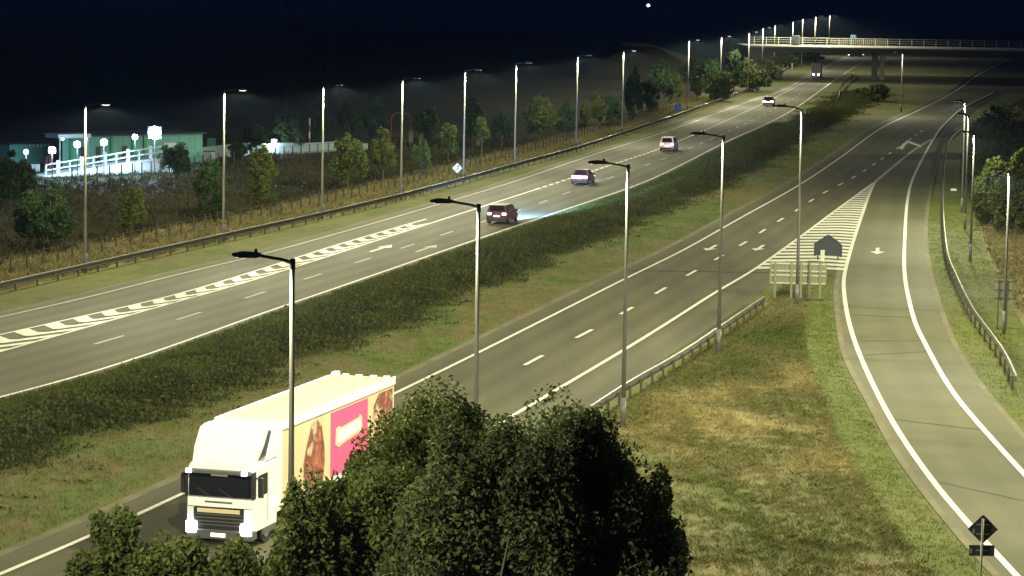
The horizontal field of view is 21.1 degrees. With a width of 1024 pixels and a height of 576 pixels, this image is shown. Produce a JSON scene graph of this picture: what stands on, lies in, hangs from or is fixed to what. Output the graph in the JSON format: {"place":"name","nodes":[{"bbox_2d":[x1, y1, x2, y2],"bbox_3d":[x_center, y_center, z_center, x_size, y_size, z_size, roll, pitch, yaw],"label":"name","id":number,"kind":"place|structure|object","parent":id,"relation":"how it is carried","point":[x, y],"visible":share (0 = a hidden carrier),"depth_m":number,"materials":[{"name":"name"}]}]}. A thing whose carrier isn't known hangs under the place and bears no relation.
{"place":"outdoors","nodes":[
{"label":"outdoors","id":0,"kind":"place"},
{"bbox_2d":[42,164,200,176],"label":"compound path","id":1,"kind":"structure","parent":0,"point":[105,174],"depth_m":288.16,"materials":[{"name":"grey concrete"}]},
{"bbox_2d":[29,130,206,167],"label":"pump house","id":2,"kind":"structure","parent":1,"relation":"on","point":[120,141],"depth_m":293.74,"materials":[{"name":"metal"}]},
{"bbox_2d":[0,55,846,312],"bbox_3d":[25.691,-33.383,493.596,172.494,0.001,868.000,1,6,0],"label":"verge grass","id":3,"kind":"structure","parent":0,"point":[63,287],"depth_m":213.23,"materials":[{"name":"green plant"}]},
{"bbox_2d":[83,101,110,272],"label":"street lamp","id":4,"kind":"object","parent":3,"relation":"on","point":[85,207],"visible":1,"depth_m":183.17,"materials":[{"name":"grey metal"}]},
{"bbox_2d":[222,87,246,241],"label":"street lamp","id":5,"kind":"object","parent":3,"relation":"on","point":[223,192],"visible":1,"depth_m":207.21,"materials":[{"name":"grey metal"}]},
{"bbox_2d":[730,57,772,91],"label":"shrub","id":6,"kind":"object","parent":3,"relation":"on","point":[759,77],"visible":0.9,"depth_m":552.98,"materials":[{"name":"green plant"}]},
{"bbox_2d":[0,57,1003,549],"bbox_3d":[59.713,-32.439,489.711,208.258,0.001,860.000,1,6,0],"label":"median grass","id":7,"kind":"structure","parent":0,"point":[924,79],"depth_m":155.38,"materials":[{"name":"green plant"}]},
{"bbox_2d":[0,122,787,414],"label":"long grass","id":8,"kind":"structure","parent":7,"relation":"on","point":[5,403],"depth_m":170.14,"materials":[{"name":"green plant"}]},
{"bbox_2d":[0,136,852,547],"bbox_3d":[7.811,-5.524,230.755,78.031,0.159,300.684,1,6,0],"label":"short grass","id":9,"kind":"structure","parent":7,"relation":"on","point":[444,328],"depth_m":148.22,"materials":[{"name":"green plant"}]},
{"bbox_2d":[0,88,903,511],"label":"leafy scrub","id":10,"kind":"object","parent":7,"relation":"on","point":[134,402],"visible":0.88,"depth_m":157.22,"materials":[{"name":"green plant"}]},
{"bbox_2d":[0,58,1005,555],"bbox_3d":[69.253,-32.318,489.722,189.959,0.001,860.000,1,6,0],"label":"drain strip","id":11,"kind":"object","parent":7,"relation":"on","point":[106,508],"visible":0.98,"depth_m":153.29,"materials":[{"name":"grey concrete"}]},
{"bbox_2d":[854,83,891,100],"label":"shrub","id":12,"kind":"object","parent":7,"relation":"on","point":[879,91],"visible":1,"depth_m":512.27,"materials":[{"name":"green plant"}]},
{"bbox_2d":[0,0,1023,572],"bbox_3d":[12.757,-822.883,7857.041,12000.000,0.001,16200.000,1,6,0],"label":"ground","id":13,"kind":"structure","parent":0,"point":[162,64],"depth_m":806.31,"materials":[{"name":"green plant"}]},
{"bbox_2d":[0,149,39,203],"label":"tree","id":14,"kind":"object","parent":13,"relation":"on","point":[15,180],"visible":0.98,"depth_m":238.23,"materials":[{"name":"green plant"}]},
{"bbox_2d":[0,140,55,164],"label":"shed","id":15,"kind":"structure","parent":13,"relation":"on","point":[38,151],"depth_m":292.65,"materials":[{"name":"metal"}]},
{"bbox_2d":[12,189,44,249],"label":"tree","id":16,"kind":"object","parent":13,"relation":"on","point":[21,222],"visible":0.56,"depth_m":197.50,"materials":[{"name":"green plant"}]},
{"bbox_2d":[34,155,168,177],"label":"access ramp","id":17,"kind":"structure","parent":13,"relation":"on","point":[116,168],"depth_m":281.65,"materials":[{"name":"white concrete"}]},
{"bbox_2d":[45,145,162,175],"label":"white railing","id":18,"kind":"object","parent":17,"relation":"on","point":[81,159],"visible":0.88,"depth_m":279.94,"materials":[{"name":"white metal"}]},
{"bbox_2d":[157,142,190,175],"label":"tree","id":19,"kind":"object","parent":13,"relation":"on","point":[180,161],"visible":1,"depth_m":277.24,"materials":[{"name":"green plant"}]},
{"bbox_2d":[71,139,405,183],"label":"post fence","id":20,"kind":"object","parent":13,"relation":"on","point":[151,169],"visible":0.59,"depth_m":291.26,"materials":[{"name":"metal"}]},
{"bbox_2d":[243,124,268,151],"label":"tree","id":21,"kind":"object","parent":13,"relation":"on","point":[254,136],"visible":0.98,"depth_m":315.03,"materials":[{"name":"green plant"}]},
{"bbox_2d":[0,133,547,263],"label":"field grass","id":22,"kind":"structure","parent":13,"relation":"on","point":[332,181],"depth_m":264.42,"materials":[{"name":"green plant"}]},
{"bbox_2d":[202,141,367,159],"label":"hoarding wall","id":23,"kind":"structure","parent":13,"relation":"on","point":[272,146],"depth_m":319.93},
{"bbox_2d":[271,113,305,145],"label":"tree","id":24,"kind":"object","parent":13,"relation":"on","point":[283,127],"visible":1,"depth_m":320.95,"materials":[{"name":"green plant"}]},
{"bbox_2d":[271,0,339,123],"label":"pylon","id":25,"kind":"object","parent":13,"relation":"on","point":[291,42],"visible":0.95,"depth_m":388.09,"materials":[{"name":"metal"}]},
{"bbox_2d":[327,132,368,189],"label":"tree","id":26,"kind":"object","parent":13,"relation":"on","point":[353,150],"visible":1,"depth_m":261.83,"materials":[{"name":"green plant"}]},
{"bbox_2d":[335,101,362,143],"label":"tree","id":27,"kind":"object","parent":13,"relation":"on","point":[348,115],"visible":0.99,"depth_m":339.97,"materials":[{"name":"green plant"}]},
{"bbox_2d":[363,95,388,140],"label":"tree","id":28,"kind":"object","parent":13,"relation":"on","point":[376,108],"visible":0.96,"depth_m":345.95,"materials":[{"name":"green plant"}]},
{"bbox_2d":[0,270,769,575],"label":"carriageway","id":29,"kind":"structure","parent":13,"relation":"on","point":[509,382],"depth_m":145.04,"materials":[{"name":"grey asphalt"}]},
{"bbox_2d":[63,502,152,575],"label":"bush","id":30,"kind":"object","parent":29,"relation":"on","point":[120,539],"visible":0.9,"depth_m":70.62,"materials":[{"name":"green plant"}]},
{"bbox_2d":[125,529,219,575],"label":"bush","id":31,"kind":"object","parent":29,"relation":"on","point":[183,557],"visible":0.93,"depth_m":69.43,"materials":[{"name":"green plant"}]},
{"bbox_2d":[194,534,259,575],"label":"bush","id":32,"kind":"object","parent":29,"relation":"on","point":[235,562],"visible":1,"depth_m":68.77,"materials":[{"name":"green plant"}]},
{"bbox_2d":[181,419,296,541],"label":"lorry tractor","id":33,"kind":"object","parent":29,"relation":"on","point":[231,481],"visible":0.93,"depth_m":94.05,"materials":[{"name":"white metal"}]},
{"bbox_2d":[214,371,395,504],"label":"lorry trailer","id":34,"kind":"object","parent":29,"relation":"on","point":[334,411],"visible":0.62,"depth_m":100.96,"materials":[{"name":"multicoloured"}]},
{"bbox_2d":[259,182,873,570],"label":"edge line","id":35,"kind":"object","parent":29,"relation":"on","point":[638,340],"visible":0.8,"depth_m":163.10,"materials":[{"name":"paint"}]},
{"bbox_2d":[0,57,800,291],"bbox_3d":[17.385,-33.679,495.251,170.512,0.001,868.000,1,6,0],"label":"dry verge","id":36,"kind":"structure","parent":13,"relation":"on","point":[737,89],"depth_m":235.11,"materials":[{"name":"brown plant"}]},
{"bbox_2d":[26,180,77,252],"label":"tree","id":37,"kind":"object","parent":36,"relation":"on","point":[55,224],"visible":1,"depth_m":194.51,"materials":[{"name":"green plant"}]},
{"bbox_2d":[118,186,147,236],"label":"tree","id":38,"kind":"object","parent":36,"relation":"on","point":[132,200],"visible":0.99,"depth_m":207.24,"materials":[{"name":"green plant"}]},
{"bbox_2d":[192,157,228,221],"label":"tree","id":39,"kind":"object","parent":36,"relation":"on","point":[208,177],"visible":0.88,"depth_m":223.48,"materials":[{"name":"green plant"}]},
{"bbox_2d":[246,144,278,211],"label":"tree","id":40,"kind":"object","parent":36,"relation":"on","point":[257,183],"visible":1,"depth_m":232.99,"materials":[{"name":"green plant"}]},
{"bbox_2d":[321,82,343,218],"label":"street lamp","id":41,"kind":"object","parent":36,"relation":"on","point":[322,185],"visible":1,"depth_m":229.55,"materials":[{"name":"grey metal"}]},
{"bbox_2d":[1,101,674,273],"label":"wire fence","id":42,"kind":"object","parent":36,"relation":"on","point":[227,219],"visible":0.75,"depth_m":247.38,"materials":[{"name":"grey metal"}]},
{"bbox_2d":[370,126,396,181],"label":"tree","id":43,"kind":"object","parent":36,"relation":"on","point":[383,149],"visible":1,"depth_m":272.75,"materials":[{"name":"green plant"}]},
{"bbox_2d":[0,66,789,290],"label":"crash barrier","id":44,"kind":"object","parent":36,"relation":"on","point":[77,268],"visible":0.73,"depth_m":223.79,"materials":[{"name":"metal"}]},
{"bbox_2d":[410,134,431,176],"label":"tree","id":45,"kind":"object","parent":36,"relation":"on","point":[421,152],"visible":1,"depth_m":281.67,"materials":[{"name":"green plant"}]},
{"bbox_2d":[554,99,575,137],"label":"tree","id":46,"kind":"object","parent":36,"relation":"on","point":[567,116],"visible":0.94,"depth_m":360.41,"materials":[{"name":"green plant"}]},
{"bbox_2d":[604,95,623,124],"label":"tree","id":47,"kind":"object","parent":36,"relation":"on","point":[614,107],"visible":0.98,"depth_m":394.27,"materials":[{"name":"green plant"}]},
{"bbox_2d":[623,66,643,118],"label":"tree","id":48,"kind":"object","parent":36,"relation":"on","point":[633,90],"visible":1,"depth_m":418.62,"materials":[{"name":"green plant"}]},
{"bbox_2d":[640,79,660,110],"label":"tree","id":49,"kind":"object","parent":36,"relation":"on","point":[651,90],"visible":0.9,"depth_m":445.57,"materials":[{"name":"green plant"}]},
{"bbox_2d":[645,59,676,104],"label":"tree","id":50,"kind":"object","parent":36,"relation":"on","point":[661,79],"visible":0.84,"depth_m":472.58,"materials":[{"name":"green plant"}]},
{"bbox_2d":[705,70,734,100],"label":"shrub","id":51,"kind":"object","parent":36,"relation":"on","point":[723,80],"visible":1,"depth_m":501.11,"materials":[{"name":"green plant"}]},
{"bbox_2d":[721,49,744,91],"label":"tree","id":52,"kind":"object","parent":36,"relation":"on","point":[732,60],"visible":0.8,"depth_m":552.68,"materials":[{"name":"green plant"}]},
{"bbox_2d":[411,103,439,141],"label":"tree","id":53,"kind":"object","parent":13,"relation":"on","point":[429,116],"visible":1,"depth_m":337.74,"materials":[{"name":"green plant"}]},
{"bbox_2d":[0,56,879,398],"bbox_3d":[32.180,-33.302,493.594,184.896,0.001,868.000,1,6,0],"label":"carriageway","id":54,"kind":"structure","parent":13,"relation":"on","point":[48,360],"depth_m":190.71,"materials":[{"name":"grey asphalt"}]},
{"bbox_2d":[0,219,425,334],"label":"chevron border","id":55,"kind":"object","parent":54,"relation":"on","point":[206,285],"visible":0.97,"depth_m":176.74,"materials":[{"name":"paint"}]},
{"bbox_2d":[0,223,427,350],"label":"merge hatching","id":56,"kind":"object","parent":54,"relation":"on","point":[30,332],"visible":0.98,"depth_m":167.07,"materials":[{"name":"paint"}]},
{"bbox_2d":[0,189,536,351],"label":"chevron border","id":57,"kind":"object","parent":54,"relation":"on","point":[250,280],"visible":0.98,"depth_m":178.27,"materials":[{"name":"paint"}]},
{"bbox_2d":[0,58,843,316],"bbox_3d":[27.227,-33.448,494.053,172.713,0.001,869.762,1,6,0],"label":"edge line","id":58,"kind":"object","parent":54,"relation":"on","point":[371,223],"visible":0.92,"depth_m":218.97,"materials":[{"name":"paint"}]},
{"bbox_2d":[0,60,866,397],"bbox_3d":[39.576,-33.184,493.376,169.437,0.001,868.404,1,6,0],"label":"edge line","id":59,"kind":"object","parent":54,"relation":"on","point":[368,276],"visible":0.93,"depth_m":178.02,"materials":[{"name":"paint"}]},
{"bbox_2d":[486,203,517,223],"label":"car","id":60,"kind":"object","parent":54,"relation":"on","point":[503,212],"visible":1,"depth_m":227.10,"materials":[{"name":"red paint"}]},
{"bbox_2d":[433,122,458,161],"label":"tree","id":61,"kind":"object","parent":13,"relation":"on","point":[448,134],"visible":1,"depth_m":310.77,"materials":[{"name":"green plant"}]},
{"bbox_2d":[462,97,483,145],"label":"tree","id":62,"kind":"object","parent":13,"relation":"on","point":[471,106],"visible":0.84,"depth_m":340.69,"materials":[{"name":"green plant"}]},
{"bbox_2d":[489,109,513,145],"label":"tree","id":63,"kind":"object","parent":13,"relation":"on","point":[505,127],"visible":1,"depth_m":336.14,"materials":[{"name":"green plant"}]},
{"bbox_2d":[521,94,561,139],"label":"tree","id":64,"kind":"object","parent":13,"relation":"on","point":[538,109],"visible":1,"depth_m":356.28,"materials":[{"name":"green plant"}]},
{"bbox_2d":[678,56,710,94],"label":"tree","id":65,"kind":"object","parent":13,"relation":"on","point":[696,66],"visible":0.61,"depth_m":530.48,"materials":[{"name":"green plant"}]},
{"bbox_2d":[628,91,992,273],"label":"carriageway","id":66,"kind":"structure","parent":13,"relation":"on","point":[929,121],"depth_m":252.93,"materials":[{"name":"grey asphalt"}]},
{"bbox_2d":[0,62,1001,574],"bbox_3d":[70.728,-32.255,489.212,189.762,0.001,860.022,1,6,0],"label":"edge line","id":67,"kind":"object","parent":66,"relation":"on","point":[468,356],"visible":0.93,"depth_m":152.90,"materials":[{"name":"paint"}]},
{"bbox_2d":[757,185,871,269],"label":"nose hatching","id":68,"kind":"object","parent":66,"relation":"on","point":[851,206],"visible":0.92,"depth_m":220.82,"materials":[{"name":"paint"}]},
{"bbox_2d":[902,92,1023,475],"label":"edge line","id":69,"kind":"object","parent":66,"relation":"on","point":[1016,465],"visible":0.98,"depth_m":154.81,"materials":[{"name":"paint"}]},
{"bbox_2d":[737,36,1023,79],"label":"road bridge","id":70,"kind":"structure","parent":13,"relation":"on","point":[755,52],"depth_m":647.93,"materials":[{"name":"concrete"}]},
{"bbox_2d":[928,93,1023,430],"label":"slip verge","id":71,"kind":"structure","parent":13,"relation":"on","point":[954,155],"depth_m":184.16,"materials":[{"name":"green plant"}]},
{"bbox_2d":[924,93,1023,438],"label":"slip edge","id":72,"kind":"object","parent":71,"relation":"on","point":[1010,420],"visible":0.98,"depth_m":165.85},
{"bbox_2d":[940,126,1016,389],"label":"crash barrier","id":73,"kind":"object","parent":71,"relation":"on","point":[994,339],"visible":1,"depth_m":169.55,"materials":[{"name":"metal"}]},
{"bbox_2d":[991,167,1010,333],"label":"street lamp","id":74,"kind":"object","parent":71,"relation":"on","point":[1005,274],"visible":1,"depth_m":157.52,"materials":[{"name":"metal"}]},
{"bbox_2d":[994,280,1012,328],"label":"direction sign","id":75,"kind":"object","parent":71,"relation":"on","point":[999,290],"visible":0.95,"depth_m":159.83,"materials":[{"name":"metal"}]},
{"bbox_2d":[965,101,1023,141],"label":"shrub","id":76,"kind":"object","parent":13,"relation":"on","point":[1001,120],"visible":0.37,"depth_m":339.80,"materials":[{"name":"green plant"}]},
{"bbox_2d":[63,0,1023,13],"bbox_3d":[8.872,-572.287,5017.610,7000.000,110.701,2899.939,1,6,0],"label":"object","id":77,"kind":"structure","parent":0,"point":[967,6],"depth_m":4055.22,"materials":[{"name":"black"}]},
{"bbox_2d":[571,42,725,78],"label":"hill","id":78,"kind":"structure","parent":0,"point":[608,62],"depth_m":638.80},
{"bbox_2d":[575,284,783,418],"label":"guardrail","id":79,"kind":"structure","parent":0,"point":[767,291],"depth_m":147.02,"materials":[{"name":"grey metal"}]},
{"bbox_2d":[232,249,295,483],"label":"street lamp","id":80,"kind":"object","parent":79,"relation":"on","point":[250,254],"visible":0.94,"depth_m":77.59,"materials":[{"name":"metal"}]},
{"bbox_2d":[430,196,480,409],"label":"street lamp","id":81,"kind":"object","parent":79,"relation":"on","point":[476,343],"visible":0.73,"depth_m":97.95,"materials":[{"name":"metal"}]},
{"bbox_2d":[591,296,764,413],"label":"crash barrier","id":82,"kind":"object","parent":79,"relation":"on","point":[642,377],"visible":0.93,"depth_m":140.42,"materials":[{"name":"metal"}]},
{"bbox_2d":[607,323,927,575],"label":"bank grass","id":83,"kind":"structure","parent":0,"point":[710,571],"depth_m":103.74,"materials":[{"name":"green plant"}]},
{"bbox_2d":[247,518,332,575],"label":"bush","id":84,"kind":"object","parent":83,"relation":"on","point":[278,568],"visible":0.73,"depth_m":68.79,"materials":[{"name":"green plant"}]},
{"bbox_2d":[262,462,357,575],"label":"bush","id":85,"kind":"object","parent":83,"relation":"on","point":[308,563],"visible":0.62,"depth_m":69.98,"materials":[{"name":"green plant"}]},
{"bbox_2d":[296,460,430,575],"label":"bush","id":86,"kind":"object","parent":83,"relation":"on","point":[360,509],"visible":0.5,"depth_m":71.40,"materials":[{"name":"green plant"}]},
{"bbox_2d":[342,374,508,555],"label":"bush","id":87,"kind":"object","parent":83,"relation":"on","point":[397,443],"visible":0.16,"depth_m":76.25,"materials":[{"name":"green plant"}]},
{"bbox_2d":[372,412,610,575],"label":"bush","id":88,"kind":"object","parent":83,"relation":"on","point":[495,515],"visible":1,"depth_m":68.92,"materials":[{"name":"green plant"}]},
{"bbox_2d":[485,382,650,567],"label":"bush","id":89,"kind":"object","parent":83,"relation":"on","point":[596,456],"visible":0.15,"depth_m":72.03,"materials":[{"name":"green plant"}]},
{"bbox_2d":[588,158,629,426],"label":"street lamp","id":90,"kind":"object","parent":83,"relation":"on","point":[623,394],"visible":0.98,"depth_m":121.02,"materials":[{"name":"metal"}]},
{"bbox_2d":[586,461,693,575],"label":"bush","id":91,"kind":"object","parent":83,"relation":"on","point":[643,536],"visible":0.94,"depth_m":70.39,"materials":[{"name":"green plant"}]},
{"bbox_2d":[690,130,724,351],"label":"street lamp","id":92,"kind":"object","parent":83,"relation":"on","point":[718,340],"visible":1,"depth_m":146.67,"materials":[{"name":"metal"}]},
{"bbox_2d":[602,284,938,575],"bbox_3d":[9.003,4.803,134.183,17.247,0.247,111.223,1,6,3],"label":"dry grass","id":93,"kind":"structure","parent":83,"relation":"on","point":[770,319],"depth_m":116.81,"materials":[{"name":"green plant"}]},
{"bbox_2d":[773,103,802,304],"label":"street lamp","id":94,"kind":"object","parent":83,"relation":"on","point":[798,234],"visible":1,"depth_m":170.24,"materials":[{"name":"metal"}]},
{"bbox_2d":[769,261,826,300],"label":"direction sign","id":95,"kind":"object","parent":83,"relation":"on","point":[809,276],"visible":0.81,"depth_m":173.78,"materials":[{"name":"grey metal"}]},
{"bbox_2d":[849,181,929,265],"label":"slip road","id":96,"kind":"structure","parent":0,"point":[881,227],"depth_m":229.80,"materials":[{"name":"grey asphalt"}]},
{"bbox_2d":[795,261,991,575],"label":"grass verge","id":97,"kind":"structure","parent":0,"point":[953,537],"depth_m":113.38,"materials":[{"name":"green plant"}]},
{"bbox_2d":[814,235,841,259],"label":"nose sign","id":98,"kind":"object","parent":97,"relation":"on","point":[829,245],"visible":1,"depth_m":200.39,"materials":[{"name":"grey metal"}]},
{"bbox_2d":[968,515,997,575],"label":"diamond sign","id":99,"kind":"object","parent":97,"relation":"on","point":[982,529],"visible":1,"depth_m":85.42,"materials":[{"name":"black metal"}]},
{"bbox_2d":[876,138,945,184],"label":"slip road","id":100,"kind":"structure","parent":0,"point":[902,171],"depth_m":312.13,"materials":[{"name":"grey asphalt"}]},
{"bbox_2d":[838,260,1023,575],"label":"slip road","id":101,"kind":"structure","parent":0,"point":[911,386],"depth_m":129.66,"materials":[{"name":"grey asphalt"}]},
{"bbox_2d":[833,260,1000,575],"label":"slip edge","id":102,"kind":"object","parent":101,"relation":"on","point":[964,540],"visible":0.99,"depth_m":118.90,"materials":[{"name":"grey concrete"}]},
{"bbox_2d":[842,182,1019,575],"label":"edge line","id":103,"kind":"object","parent":101,"relation":"on","point":[968,523],"visible":0.98,"depth_m":127.50,"materials":[{"name":"paint"}]},
{"bbox_2d":[979,191,1023,325],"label":"dry slope","id":104,"kind":"structure","parent":0,"point":[1020,315],"depth_m":199.27,"materials":[{"name":"green plant"}]},
{"bbox_2d":[959,128,1012,181],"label":"shrub","id":105,"kind":"object","parent":104,"relation":"on","point":[989,144],"visible":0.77,"depth_m":281.32,"materials":[{"name":"green plant"}]},
{"bbox_2d":[968,155,1007,225],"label":"shrub","id":106,"kind":"object","parent":104,"relation":"on","point":[984,214],"visible":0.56,"depth_m":233.18,"materials":[{"name":"green plant"}]},
{"bbox_2d":[987,147,1023,233],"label":"shrub","id":107,"kind":"object","parent":104,"relation":"on","point":[997,192],"visible":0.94,"depth_m":223.45,"materials":[{"name":"green plant"}]},
{"bbox_2d":[1002,120,1023,156],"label":"shrub","id":108,"kind":"object","parent":104,"relation":"on","point":[1014,138],"visible":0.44,"depth_m":286.04,"materials":[{"name":"green plant"}]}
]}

